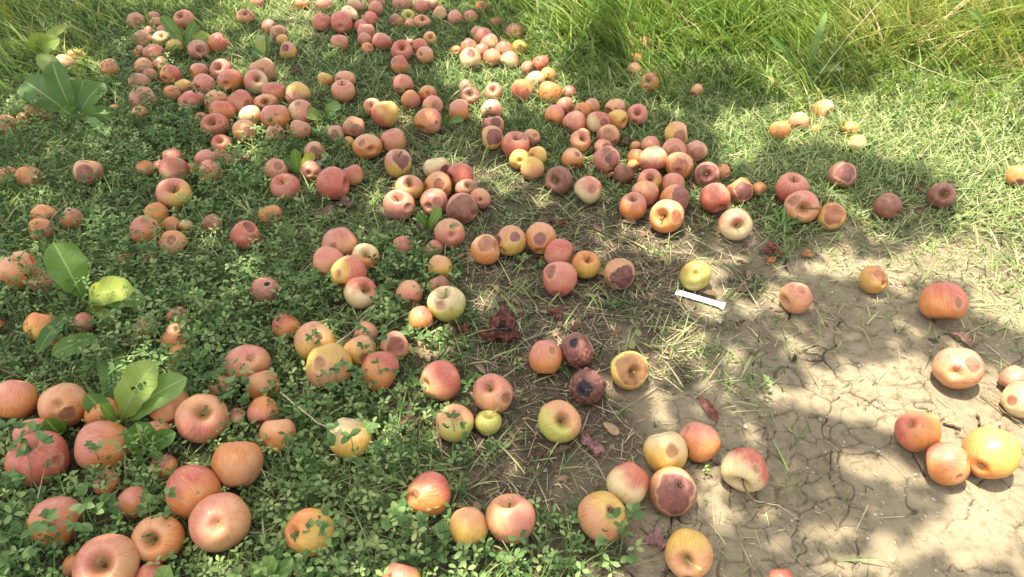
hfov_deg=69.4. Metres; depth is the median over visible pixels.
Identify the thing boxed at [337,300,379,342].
twig
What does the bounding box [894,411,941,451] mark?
apple
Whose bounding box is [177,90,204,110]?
apple
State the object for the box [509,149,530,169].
apple
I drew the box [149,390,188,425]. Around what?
apple
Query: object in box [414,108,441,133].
apple
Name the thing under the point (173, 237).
apple
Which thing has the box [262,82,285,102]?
apple
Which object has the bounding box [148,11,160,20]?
apple
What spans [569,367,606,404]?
apple
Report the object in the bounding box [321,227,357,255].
apple
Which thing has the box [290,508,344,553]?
clover sprig
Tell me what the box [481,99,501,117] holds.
apple
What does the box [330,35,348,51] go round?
apple
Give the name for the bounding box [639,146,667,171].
apple
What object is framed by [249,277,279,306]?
apple
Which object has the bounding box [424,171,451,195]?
apple
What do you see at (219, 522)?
apple
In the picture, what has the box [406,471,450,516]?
apple
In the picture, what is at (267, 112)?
apple
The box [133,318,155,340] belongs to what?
apple
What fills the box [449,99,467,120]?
apple
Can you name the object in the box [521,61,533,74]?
apple
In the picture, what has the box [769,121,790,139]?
apple
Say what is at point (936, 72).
twig
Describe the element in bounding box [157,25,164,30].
apple
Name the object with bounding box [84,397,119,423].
apple
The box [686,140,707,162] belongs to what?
apple
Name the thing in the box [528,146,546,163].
apple
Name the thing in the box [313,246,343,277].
apple
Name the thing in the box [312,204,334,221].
dead leaf
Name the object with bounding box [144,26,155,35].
apple
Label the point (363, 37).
apple
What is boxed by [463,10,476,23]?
apple
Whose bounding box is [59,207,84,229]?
apple
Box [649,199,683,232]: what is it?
apple
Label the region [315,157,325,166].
withered flower
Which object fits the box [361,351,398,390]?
apple
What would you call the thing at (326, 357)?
apple
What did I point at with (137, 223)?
apple
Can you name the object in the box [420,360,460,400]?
apple
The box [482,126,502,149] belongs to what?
apple
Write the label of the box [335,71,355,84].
apple
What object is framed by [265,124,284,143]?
apple
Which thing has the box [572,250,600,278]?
apple
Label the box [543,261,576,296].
apple
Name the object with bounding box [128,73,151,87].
apple
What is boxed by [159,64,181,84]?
apple
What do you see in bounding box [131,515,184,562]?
apple
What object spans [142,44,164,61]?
apple
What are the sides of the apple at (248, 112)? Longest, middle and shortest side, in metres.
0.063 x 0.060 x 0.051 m
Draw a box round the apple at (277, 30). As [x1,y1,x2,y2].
[269,25,286,41]
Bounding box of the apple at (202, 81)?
[192,74,215,94]
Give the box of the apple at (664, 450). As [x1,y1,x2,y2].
[643,431,687,472]
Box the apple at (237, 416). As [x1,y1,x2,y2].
[229,408,245,425]
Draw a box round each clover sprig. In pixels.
[0,418,42,487]
[0,507,58,574]
[6,430,53,496]
[47,483,119,545]
[83,440,109,471]
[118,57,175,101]
[136,487,175,537]
[194,343,230,375]
[214,365,251,410]
[267,114,280,149]
[274,290,301,314]
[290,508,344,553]
[301,269,333,303]
[305,328,320,344]
[324,358,363,394]
[325,421,380,464]
[356,323,387,352]
[358,358,399,394]
[378,248,401,269]
[381,497,427,561]
[400,519,450,564]
[420,281,439,290]
[442,413,469,447]
[595,503,643,563]
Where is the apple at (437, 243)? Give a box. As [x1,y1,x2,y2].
[426,240,442,256]
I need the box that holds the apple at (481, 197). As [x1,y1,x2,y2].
[470,188,490,208]
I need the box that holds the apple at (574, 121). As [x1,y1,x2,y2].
[563,110,585,132]
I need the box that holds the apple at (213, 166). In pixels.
[198,160,221,183]
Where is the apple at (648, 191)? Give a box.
[631,181,658,206]
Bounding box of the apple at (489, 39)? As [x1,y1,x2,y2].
[480,33,497,48]
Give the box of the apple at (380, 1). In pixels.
[368,0,384,6]
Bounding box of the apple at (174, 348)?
[168,344,191,366]
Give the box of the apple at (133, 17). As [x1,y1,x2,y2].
[127,12,145,28]
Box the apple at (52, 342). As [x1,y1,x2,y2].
[46,333,64,349]
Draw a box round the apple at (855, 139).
[847,135,866,151]
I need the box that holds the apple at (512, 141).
[502,131,528,157]
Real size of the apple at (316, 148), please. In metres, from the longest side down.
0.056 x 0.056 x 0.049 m
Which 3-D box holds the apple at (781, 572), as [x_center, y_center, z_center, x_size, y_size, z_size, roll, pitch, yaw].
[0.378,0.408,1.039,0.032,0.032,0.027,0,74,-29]
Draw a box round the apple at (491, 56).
[483,48,500,66]
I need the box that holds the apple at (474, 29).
[470,26,481,36]
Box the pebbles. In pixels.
[514,212,1023,576]
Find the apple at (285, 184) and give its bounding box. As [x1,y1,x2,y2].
[270,173,300,200]
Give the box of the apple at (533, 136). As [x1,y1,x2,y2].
[524,129,540,146]
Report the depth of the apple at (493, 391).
1.25 m
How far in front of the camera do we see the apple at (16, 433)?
1.19 m
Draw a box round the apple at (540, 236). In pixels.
[525,222,555,254]
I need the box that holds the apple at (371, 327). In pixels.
[354,321,377,338]
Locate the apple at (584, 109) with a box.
[574,103,590,117]
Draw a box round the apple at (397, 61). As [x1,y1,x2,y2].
[391,55,409,74]
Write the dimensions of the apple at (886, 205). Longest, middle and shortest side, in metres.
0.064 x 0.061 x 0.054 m
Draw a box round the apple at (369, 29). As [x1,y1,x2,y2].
[357,24,374,37]
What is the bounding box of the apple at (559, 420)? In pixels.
[538,400,580,442]
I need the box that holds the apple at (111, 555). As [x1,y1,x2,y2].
[72,534,139,576]
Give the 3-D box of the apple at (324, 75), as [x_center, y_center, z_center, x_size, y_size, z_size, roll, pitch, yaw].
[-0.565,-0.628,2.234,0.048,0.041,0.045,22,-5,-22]
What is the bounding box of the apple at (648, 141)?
[640,136,659,150]
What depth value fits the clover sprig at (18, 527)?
1.02 m
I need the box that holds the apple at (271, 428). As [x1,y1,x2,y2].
[259,419,295,451]
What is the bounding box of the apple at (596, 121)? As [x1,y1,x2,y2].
[586,111,610,134]
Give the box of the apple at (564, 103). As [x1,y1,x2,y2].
[556,97,572,114]
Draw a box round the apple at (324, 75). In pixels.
[318,72,333,87]
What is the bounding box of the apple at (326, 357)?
[306,342,352,387]
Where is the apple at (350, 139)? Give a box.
[343,136,353,146]
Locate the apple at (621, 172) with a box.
[613,164,633,183]
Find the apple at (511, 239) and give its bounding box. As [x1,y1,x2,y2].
[496,225,525,255]
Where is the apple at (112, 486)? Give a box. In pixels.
[92,469,120,495]
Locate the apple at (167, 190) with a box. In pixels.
[155,178,191,209]
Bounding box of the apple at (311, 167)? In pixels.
[299,160,320,182]
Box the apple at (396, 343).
[380,331,409,358]
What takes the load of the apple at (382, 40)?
on the ground at (992, 506)
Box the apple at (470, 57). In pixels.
[460,47,480,70]
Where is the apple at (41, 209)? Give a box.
[30,204,56,220]
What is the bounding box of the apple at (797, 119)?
[788,112,808,130]
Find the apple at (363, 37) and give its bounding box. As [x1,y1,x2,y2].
[357,32,371,45]
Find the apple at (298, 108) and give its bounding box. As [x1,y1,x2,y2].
[288,99,312,122]
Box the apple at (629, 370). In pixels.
[611,351,648,389]
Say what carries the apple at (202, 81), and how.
on the ground at (992, 506)
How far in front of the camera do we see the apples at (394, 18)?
2.29 m
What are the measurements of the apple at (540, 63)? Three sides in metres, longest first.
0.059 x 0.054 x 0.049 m
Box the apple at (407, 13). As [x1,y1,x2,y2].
[401,9,415,20]
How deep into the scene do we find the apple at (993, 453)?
1.15 m
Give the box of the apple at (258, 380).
[245,370,279,399]
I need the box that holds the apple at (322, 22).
[313,12,330,31]
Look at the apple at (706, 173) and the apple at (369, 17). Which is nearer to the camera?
the apple at (706, 173)
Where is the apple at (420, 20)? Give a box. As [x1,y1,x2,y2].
[413,15,430,28]
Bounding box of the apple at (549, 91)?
[538,81,561,104]
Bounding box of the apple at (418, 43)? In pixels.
[413,38,427,52]
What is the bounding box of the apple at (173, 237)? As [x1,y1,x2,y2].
[159,230,187,256]
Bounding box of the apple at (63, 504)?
[26,496,82,547]
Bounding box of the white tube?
[675,289,725,308]
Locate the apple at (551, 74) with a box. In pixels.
[541,67,555,81]
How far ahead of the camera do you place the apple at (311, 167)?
1.82 m
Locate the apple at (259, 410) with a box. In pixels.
[247,396,279,426]
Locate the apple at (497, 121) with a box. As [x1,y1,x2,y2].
[482,116,503,132]
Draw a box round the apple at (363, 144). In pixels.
[352,134,382,158]
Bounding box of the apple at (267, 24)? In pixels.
[261,19,275,34]
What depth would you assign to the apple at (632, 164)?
1.87 m
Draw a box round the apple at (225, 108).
[209,101,235,123]
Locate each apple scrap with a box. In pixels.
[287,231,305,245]
[288,66,300,74]
[335,195,352,207]
[458,323,470,332]
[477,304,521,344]
[546,306,561,318]
[548,217,566,226]
[580,435,592,445]
[581,433,604,455]
[599,172,612,177]
[620,134,633,144]
[646,527,665,549]
[687,181,697,188]
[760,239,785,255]
[766,255,775,263]
[801,250,812,256]
[911,182,924,191]
[943,413,961,428]
[976,411,1001,428]
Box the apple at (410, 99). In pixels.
[401,90,420,108]
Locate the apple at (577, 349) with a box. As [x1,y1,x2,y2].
[560,332,594,367]
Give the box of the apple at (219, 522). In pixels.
[188,492,250,551]
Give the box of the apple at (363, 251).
[352,243,379,270]
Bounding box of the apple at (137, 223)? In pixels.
[129,215,161,244]
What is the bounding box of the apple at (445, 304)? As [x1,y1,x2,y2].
[427,286,465,322]
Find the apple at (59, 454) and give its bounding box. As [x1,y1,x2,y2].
[4,430,69,486]
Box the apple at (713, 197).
[699,183,730,212]
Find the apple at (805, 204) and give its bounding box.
[784,190,819,223]
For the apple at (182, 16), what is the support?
on the ground at (992, 506)
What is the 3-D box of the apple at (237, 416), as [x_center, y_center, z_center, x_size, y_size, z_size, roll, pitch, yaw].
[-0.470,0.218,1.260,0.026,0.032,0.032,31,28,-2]
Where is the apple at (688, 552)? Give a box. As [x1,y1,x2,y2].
[665,528,712,576]
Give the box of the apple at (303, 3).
[295,0,309,9]
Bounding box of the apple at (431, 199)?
[420,188,447,214]
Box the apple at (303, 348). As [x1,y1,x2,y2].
[294,321,334,360]
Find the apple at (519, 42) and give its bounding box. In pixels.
[512,40,526,55]
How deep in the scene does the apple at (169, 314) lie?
1.42 m
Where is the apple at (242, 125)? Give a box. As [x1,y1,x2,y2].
[232,119,256,143]
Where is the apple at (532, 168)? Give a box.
[521,157,543,180]
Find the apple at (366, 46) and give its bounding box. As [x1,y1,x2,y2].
[361,42,373,53]
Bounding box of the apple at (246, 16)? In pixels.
[236,9,253,23]
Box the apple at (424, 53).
[416,46,433,64]
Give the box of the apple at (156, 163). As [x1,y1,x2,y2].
[153,160,160,174]
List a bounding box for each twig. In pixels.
[279,391,371,442]
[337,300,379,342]
[665,252,687,277]
[694,238,748,262]
[754,500,799,519]
[812,3,878,83]
[896,55,987,90]
[935,16,992,64]
[980,394,1023,424]
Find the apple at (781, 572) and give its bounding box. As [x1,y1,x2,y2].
[768,568,792,576]
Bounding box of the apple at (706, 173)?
[694,162,719,186]
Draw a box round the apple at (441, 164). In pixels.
[423,157,449,176]
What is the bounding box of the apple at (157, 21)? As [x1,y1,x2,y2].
[150,17,160,29]
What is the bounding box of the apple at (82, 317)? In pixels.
[71,312,93,332]
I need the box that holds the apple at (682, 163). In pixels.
[665,152,693,178]
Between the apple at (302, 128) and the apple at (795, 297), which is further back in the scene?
the apple at (302, 128)
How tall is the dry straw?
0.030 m
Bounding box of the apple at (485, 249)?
[471,234,499,264]
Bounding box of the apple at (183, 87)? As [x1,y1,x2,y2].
[174,79,192,94]
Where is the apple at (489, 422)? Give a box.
[475,408,501,435]
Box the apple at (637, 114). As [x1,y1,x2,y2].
[627,104,647,125]
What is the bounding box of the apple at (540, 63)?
[532,56,548,71]
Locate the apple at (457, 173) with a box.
[447,163,473,187]
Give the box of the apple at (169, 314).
[166,306,188,325]
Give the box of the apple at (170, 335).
[160,323,188,350]
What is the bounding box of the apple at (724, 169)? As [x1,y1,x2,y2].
[718,164,729,178]
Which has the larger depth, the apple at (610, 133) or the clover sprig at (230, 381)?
the apple at (610, 133)
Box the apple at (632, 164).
[627,159,639,170]
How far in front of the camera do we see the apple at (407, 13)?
2.61 m
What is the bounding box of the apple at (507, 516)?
[485,494,535,543]
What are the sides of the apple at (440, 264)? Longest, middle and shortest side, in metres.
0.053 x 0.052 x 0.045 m
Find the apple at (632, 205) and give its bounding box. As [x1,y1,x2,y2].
[619,192,646,219]
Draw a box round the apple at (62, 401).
[37,383,86,427]
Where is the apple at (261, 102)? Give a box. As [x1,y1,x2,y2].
[253,94,277,110]
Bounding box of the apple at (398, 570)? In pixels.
[382,562,420,576]
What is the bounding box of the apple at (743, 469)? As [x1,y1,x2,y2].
[720,447,768,500]
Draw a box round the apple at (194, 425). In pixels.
[175,394,228,443]
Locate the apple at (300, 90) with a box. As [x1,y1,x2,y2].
[285,81,310,103]
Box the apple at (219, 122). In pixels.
[200,113,228,136]
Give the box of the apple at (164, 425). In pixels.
[149,420,172,430]
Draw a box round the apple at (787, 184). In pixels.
[775,172,808,202]
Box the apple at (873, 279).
[859,266,887,293]
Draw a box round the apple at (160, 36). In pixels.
[152,31,169,47]
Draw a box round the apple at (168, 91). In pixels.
[163,85,180,101]
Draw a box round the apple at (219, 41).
[207,32,229,53]
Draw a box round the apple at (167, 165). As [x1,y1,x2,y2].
[158,157,189,180]
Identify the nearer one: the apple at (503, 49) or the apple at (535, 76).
the apple at (535, 76)
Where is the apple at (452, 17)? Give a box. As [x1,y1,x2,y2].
[448,9,462,25]
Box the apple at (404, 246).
[393,235,412,254]
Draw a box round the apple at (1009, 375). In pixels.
[998,365,1023,386]
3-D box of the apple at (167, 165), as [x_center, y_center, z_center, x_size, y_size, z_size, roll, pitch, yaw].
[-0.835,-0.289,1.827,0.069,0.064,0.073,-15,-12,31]
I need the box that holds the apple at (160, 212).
[144,202,168,222]
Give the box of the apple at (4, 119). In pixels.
[0,115,15,135]
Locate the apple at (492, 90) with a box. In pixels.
[484,82,501,100]
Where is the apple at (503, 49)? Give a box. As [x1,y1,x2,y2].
[495,41,512,54]
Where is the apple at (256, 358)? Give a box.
[223,344,270,383]
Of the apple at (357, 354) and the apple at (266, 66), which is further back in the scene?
the apple at (266, 66)
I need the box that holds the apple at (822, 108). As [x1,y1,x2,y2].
[813,99,833,118]
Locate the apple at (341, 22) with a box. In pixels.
[331,11,352,34]
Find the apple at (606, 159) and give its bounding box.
[593,146,619,172]
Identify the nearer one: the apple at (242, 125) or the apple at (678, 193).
the apple at (678, 193)
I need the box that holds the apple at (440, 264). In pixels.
[428,255,451,276]
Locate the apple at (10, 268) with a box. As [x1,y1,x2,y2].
[0,251,39,288]
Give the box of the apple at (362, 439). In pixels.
[327,417,371,457]
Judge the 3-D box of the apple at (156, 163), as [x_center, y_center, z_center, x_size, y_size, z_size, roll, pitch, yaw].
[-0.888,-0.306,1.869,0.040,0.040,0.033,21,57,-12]
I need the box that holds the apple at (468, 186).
[455,179,477,194]
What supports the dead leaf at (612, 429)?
on the ground at (992, 506)
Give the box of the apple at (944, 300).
[918,282,968,319]
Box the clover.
[0,0,1023,576]
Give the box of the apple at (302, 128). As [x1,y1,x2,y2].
[290,119,310,139]
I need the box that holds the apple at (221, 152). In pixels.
[213,148,226,161]
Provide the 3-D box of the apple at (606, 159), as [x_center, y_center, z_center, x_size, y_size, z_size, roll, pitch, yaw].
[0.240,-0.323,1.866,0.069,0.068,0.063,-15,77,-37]
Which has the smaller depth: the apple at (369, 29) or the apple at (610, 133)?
the apple at (610, 133)
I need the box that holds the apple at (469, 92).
[459,86,479,106]
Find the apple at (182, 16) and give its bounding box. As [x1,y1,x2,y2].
[173,10,194,30]
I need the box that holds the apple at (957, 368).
[932,347,984,388]
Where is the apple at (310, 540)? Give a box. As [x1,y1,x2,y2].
[284,508,333,556]
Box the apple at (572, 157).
[561,148,582,168]
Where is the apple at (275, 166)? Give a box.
[263,158,287,177]
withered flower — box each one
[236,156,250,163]
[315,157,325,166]
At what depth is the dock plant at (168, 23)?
2.42 m
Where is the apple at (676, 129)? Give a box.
[664,121,687,144]
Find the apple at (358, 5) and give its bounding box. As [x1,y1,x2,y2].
[348,0,365,11]
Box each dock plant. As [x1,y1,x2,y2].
[0,3,13,17]
[17,53,115,135]
[24,25,67,53]
[35,242,145,358]
[39,418,67,435]
[75,2,92,14]
[82,352,186,424]
[123,422,175,456]
[153,565,173,576]
[160,15,210,48]
[247,555,294,576]
[251,35,272,58]
[282,148,314,176]
[306,101,340,120]
[417,207,441,229]
[441,115,463,124]
[520,5,538,21]
[765,206,799,228]
[769,12,842,72]
[948,10,1011,49]
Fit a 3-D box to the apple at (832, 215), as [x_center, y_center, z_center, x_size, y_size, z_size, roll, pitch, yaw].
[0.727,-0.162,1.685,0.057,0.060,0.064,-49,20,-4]
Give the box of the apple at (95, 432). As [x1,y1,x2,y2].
[74,420,129,472]
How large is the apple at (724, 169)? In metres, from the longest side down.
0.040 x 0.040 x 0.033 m
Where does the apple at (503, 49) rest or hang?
on the ground at (992, 506)
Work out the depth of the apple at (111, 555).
1.01 m
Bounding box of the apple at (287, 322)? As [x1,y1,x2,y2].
[272,312,300,339]
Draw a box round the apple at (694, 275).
[679,261,710,290]
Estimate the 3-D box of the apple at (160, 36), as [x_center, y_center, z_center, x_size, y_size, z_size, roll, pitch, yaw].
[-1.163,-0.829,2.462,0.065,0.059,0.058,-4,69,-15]
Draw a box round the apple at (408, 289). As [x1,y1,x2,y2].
[396,280,422,305]
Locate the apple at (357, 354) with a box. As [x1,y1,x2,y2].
[344,335,375,366]
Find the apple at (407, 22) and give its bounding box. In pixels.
[404,18,413,28]
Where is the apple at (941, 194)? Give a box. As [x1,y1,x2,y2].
[927,182,955,208]
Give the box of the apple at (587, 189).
[574,176,601,203]
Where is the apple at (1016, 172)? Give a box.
[1005,165,1023,187]
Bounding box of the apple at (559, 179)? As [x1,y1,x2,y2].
[545,166,572,194]
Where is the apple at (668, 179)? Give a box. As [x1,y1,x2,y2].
[661,173,684,190]
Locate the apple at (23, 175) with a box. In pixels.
[15,166,41,187]
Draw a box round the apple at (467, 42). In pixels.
[461,38,476,49]
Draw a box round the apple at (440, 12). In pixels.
[432,6,446,19]
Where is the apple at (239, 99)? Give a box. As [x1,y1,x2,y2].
[226,89,252,113]
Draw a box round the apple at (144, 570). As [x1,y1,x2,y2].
[135,561,162,576]
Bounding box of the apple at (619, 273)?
[603,258,634,289]
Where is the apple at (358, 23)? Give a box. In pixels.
[354,19,367,31]
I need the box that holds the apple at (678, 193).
[659,184,688,208]
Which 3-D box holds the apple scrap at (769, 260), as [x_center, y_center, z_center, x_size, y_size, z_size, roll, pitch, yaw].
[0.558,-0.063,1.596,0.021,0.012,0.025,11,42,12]
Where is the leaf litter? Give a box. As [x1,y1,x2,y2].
[81,4,1020,510]
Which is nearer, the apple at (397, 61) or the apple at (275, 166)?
the apple at (275, 166)
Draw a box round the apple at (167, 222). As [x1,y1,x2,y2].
[161,216,179,231]
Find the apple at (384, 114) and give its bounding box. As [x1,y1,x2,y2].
[371,101,398,127]
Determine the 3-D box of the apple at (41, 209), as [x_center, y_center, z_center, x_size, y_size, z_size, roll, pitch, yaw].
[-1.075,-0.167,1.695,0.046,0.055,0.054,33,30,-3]
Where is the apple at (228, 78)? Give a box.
[216,69,242,92]
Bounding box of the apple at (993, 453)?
[961,427,1020,478]
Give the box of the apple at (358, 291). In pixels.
[343,276,376,308]
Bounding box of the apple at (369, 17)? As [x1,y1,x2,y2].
[361,11,377,25]
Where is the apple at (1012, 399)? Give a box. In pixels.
[1000,381,1023,417]
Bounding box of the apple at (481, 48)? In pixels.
[475,43,487,58]
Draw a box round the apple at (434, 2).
[425,0,438,10]
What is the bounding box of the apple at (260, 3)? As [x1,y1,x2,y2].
[250,0,263,9]
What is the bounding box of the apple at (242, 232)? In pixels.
[230,220,260,249]
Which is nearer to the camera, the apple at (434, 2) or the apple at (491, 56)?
the apple at (491, 56)
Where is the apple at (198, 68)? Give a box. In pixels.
[190,63,208,78]
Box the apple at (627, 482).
[606,461,648,504]
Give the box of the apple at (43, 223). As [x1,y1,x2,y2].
[28,218,54,241]
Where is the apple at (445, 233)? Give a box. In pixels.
[434,218,464,248]
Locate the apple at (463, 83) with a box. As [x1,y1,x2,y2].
[459,79,470,90]
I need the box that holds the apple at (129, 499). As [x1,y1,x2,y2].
[118,486,148,518]
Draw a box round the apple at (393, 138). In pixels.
[381,128,405,151]
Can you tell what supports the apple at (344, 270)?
on the ground at (992, 506)
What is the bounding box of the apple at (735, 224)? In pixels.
[718,208,752,240]
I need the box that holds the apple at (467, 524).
[449,507,487,544]
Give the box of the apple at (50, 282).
[29,269,57,294]
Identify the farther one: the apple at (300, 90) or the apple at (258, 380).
the apple at (300, 90)
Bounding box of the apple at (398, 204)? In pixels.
[383,189,414,220]
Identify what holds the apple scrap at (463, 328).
on the ground at (992, 506)
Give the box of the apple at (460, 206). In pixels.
[446,192,477,223]
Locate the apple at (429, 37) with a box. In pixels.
[423,31,436,44]
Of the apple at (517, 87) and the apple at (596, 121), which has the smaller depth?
the apple at (596, 121)
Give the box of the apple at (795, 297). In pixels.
[779,282,812,313]
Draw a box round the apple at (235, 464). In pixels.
[211,441,263,487]
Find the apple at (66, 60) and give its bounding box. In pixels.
[56,54,76,73]
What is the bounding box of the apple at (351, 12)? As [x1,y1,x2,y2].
[341,6,357,22]
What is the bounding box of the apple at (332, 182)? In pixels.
[316,166,349,199]
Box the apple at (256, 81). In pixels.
[244,70,267,94]
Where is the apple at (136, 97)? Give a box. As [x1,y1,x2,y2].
[128,86,156,108]
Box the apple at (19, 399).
[0,380,38,418]
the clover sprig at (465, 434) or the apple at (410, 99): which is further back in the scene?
the apple at (410, 99)
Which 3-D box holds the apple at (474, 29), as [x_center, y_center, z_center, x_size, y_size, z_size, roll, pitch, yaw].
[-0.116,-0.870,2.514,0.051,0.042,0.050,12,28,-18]
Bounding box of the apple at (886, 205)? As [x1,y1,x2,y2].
[872,193,901,218]
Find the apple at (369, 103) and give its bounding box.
[363,98,379,116]
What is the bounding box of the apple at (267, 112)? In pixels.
[260,105,289,129]
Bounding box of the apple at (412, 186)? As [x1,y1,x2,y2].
[395,175,423,199]
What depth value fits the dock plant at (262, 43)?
2.37 m
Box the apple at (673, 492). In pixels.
[649,466,697,516]
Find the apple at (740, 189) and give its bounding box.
[726,177,752,203]
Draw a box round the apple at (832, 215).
[817,202,846,229]
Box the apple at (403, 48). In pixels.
[391,40,412,59]
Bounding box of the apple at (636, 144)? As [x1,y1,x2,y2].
[630,141,640,149]
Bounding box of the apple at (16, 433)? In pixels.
[12,418,44,440]
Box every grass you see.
[0,0,1023,227]
[0,0,1023,576]
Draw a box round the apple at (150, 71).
[142,69,157,81]
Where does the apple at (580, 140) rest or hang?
on the ground at (992, 506)
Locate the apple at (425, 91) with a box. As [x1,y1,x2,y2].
[419,85,436,101]
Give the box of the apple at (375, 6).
[368,1,382,16]
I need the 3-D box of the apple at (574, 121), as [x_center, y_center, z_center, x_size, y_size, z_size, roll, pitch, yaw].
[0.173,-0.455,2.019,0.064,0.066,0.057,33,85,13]
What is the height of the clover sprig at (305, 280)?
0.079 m
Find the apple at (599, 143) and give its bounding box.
[593,139,611,151]
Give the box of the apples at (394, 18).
[0,0,858,328]
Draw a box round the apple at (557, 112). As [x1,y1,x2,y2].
[544,105,564,125]
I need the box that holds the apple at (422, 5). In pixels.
[413,0,428,13]
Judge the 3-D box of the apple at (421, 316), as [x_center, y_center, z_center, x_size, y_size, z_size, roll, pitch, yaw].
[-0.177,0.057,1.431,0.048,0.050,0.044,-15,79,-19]
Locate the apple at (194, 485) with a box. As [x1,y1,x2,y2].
[165,465,221,518]
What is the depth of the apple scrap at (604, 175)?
1.85 m
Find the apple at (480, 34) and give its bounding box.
[474,27,491,44]
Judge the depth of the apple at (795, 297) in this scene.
1.45 m
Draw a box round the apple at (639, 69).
[627,62,641,76]
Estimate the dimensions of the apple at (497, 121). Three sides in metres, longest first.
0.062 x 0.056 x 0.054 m
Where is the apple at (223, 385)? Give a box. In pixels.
[208,375,233,400]
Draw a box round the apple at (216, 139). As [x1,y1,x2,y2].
[211,134,232,150]
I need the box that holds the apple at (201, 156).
[194,149,217,163]
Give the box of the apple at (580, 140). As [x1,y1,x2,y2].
[570,130,590,151]
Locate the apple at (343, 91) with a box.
[331,80,354,102]
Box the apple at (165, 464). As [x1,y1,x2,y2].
[149,454,177,479]
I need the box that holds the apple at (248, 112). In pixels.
[239,105,260,123]
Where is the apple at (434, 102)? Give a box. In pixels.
[422,95,442,112]
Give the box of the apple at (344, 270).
[330,255,366,289]
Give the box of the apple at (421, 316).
[409,306,432,330]
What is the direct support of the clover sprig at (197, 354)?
on the ground at (992, 506)
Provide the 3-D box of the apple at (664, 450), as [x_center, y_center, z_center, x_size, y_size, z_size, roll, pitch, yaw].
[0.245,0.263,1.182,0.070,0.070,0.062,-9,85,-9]
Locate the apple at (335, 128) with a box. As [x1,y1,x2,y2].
[327,125,344,141]
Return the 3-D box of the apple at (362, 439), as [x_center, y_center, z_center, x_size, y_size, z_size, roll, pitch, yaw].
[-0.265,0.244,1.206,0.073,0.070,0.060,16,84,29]
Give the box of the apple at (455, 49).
[450,46,461,55]
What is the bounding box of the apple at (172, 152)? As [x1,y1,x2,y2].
[162,148,182,158]
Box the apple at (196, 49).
[187,40,209,59]
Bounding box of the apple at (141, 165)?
[135,160,155,177]
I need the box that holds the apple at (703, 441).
[679,422,720,462]
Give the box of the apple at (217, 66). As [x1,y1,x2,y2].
[210,59,231,79]
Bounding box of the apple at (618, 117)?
[608,109,627,130]
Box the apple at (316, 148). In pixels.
[304,141,325,160]
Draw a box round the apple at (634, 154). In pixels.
[627,149,641,161]
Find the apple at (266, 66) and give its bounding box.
[248,58,275,81]
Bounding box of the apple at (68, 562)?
[62,552,77,576]
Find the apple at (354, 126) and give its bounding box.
[342,116,364,138]
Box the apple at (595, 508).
[577,491,626,542]
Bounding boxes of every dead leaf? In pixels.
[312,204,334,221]
[399,415,420,431]
[406,403,412,423]
[417,337,439,362]
[602,422,618,434]
[698,395,718,420]
[948,330,972,347]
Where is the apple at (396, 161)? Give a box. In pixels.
[384,149,411,177]
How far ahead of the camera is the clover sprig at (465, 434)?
1.19 m
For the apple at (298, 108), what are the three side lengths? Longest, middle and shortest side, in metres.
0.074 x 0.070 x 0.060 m
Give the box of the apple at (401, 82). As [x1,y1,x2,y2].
[393,74,413,94]
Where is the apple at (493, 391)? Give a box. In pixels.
[473,373,512,412]
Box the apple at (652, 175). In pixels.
[637,168,661,187]
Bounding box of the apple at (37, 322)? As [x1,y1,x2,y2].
[23,312,55,340]
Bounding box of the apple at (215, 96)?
[204,90,227,108]
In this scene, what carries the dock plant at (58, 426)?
on the ground at (992, 506)
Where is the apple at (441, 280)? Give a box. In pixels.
[427,275,449,292]
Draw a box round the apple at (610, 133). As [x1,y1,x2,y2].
[596,124,619,146]
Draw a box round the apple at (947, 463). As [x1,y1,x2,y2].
[926,442,969,485]
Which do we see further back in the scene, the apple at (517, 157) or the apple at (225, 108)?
the apple at (225, 108)
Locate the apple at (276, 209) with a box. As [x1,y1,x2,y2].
[258,205,281,226]
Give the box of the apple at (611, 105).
[605,98,625,113]
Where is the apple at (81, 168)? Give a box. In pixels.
[73,160,104,185]
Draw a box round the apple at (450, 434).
[436,404,473,442]
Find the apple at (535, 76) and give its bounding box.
[526,71,545,88]
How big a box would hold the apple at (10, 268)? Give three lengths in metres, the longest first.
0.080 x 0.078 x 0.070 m
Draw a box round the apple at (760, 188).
[752,182,766,197]
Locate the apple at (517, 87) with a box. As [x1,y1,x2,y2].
[511,79,533,102]
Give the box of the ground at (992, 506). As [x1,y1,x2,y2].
[0,0,1023,576]
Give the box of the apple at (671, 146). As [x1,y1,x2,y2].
[662,138,686,155]
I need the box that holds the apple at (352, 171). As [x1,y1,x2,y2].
[343,164,363,185]
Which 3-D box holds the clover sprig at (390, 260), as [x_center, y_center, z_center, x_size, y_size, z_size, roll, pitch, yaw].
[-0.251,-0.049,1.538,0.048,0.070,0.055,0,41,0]
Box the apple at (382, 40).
[372,33,391,51]
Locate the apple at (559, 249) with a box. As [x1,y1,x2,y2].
[544,238,573,263]
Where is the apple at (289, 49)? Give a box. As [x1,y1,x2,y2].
[280,42,296,59]
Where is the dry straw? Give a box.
[0,1,1023,576]
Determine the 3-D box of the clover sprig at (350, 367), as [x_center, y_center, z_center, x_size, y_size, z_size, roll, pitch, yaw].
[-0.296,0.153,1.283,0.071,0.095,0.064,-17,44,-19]
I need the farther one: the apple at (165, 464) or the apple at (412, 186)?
the apple at (412, 186)
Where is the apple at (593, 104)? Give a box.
[585,98,599,112]
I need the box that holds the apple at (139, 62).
[134,57,153,72]
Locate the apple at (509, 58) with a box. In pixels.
[500,51,518,68]
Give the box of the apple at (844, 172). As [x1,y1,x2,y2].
[827,161,856,187]
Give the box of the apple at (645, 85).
[640,73,659,92]
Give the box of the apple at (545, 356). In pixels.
[529,340,561,373]

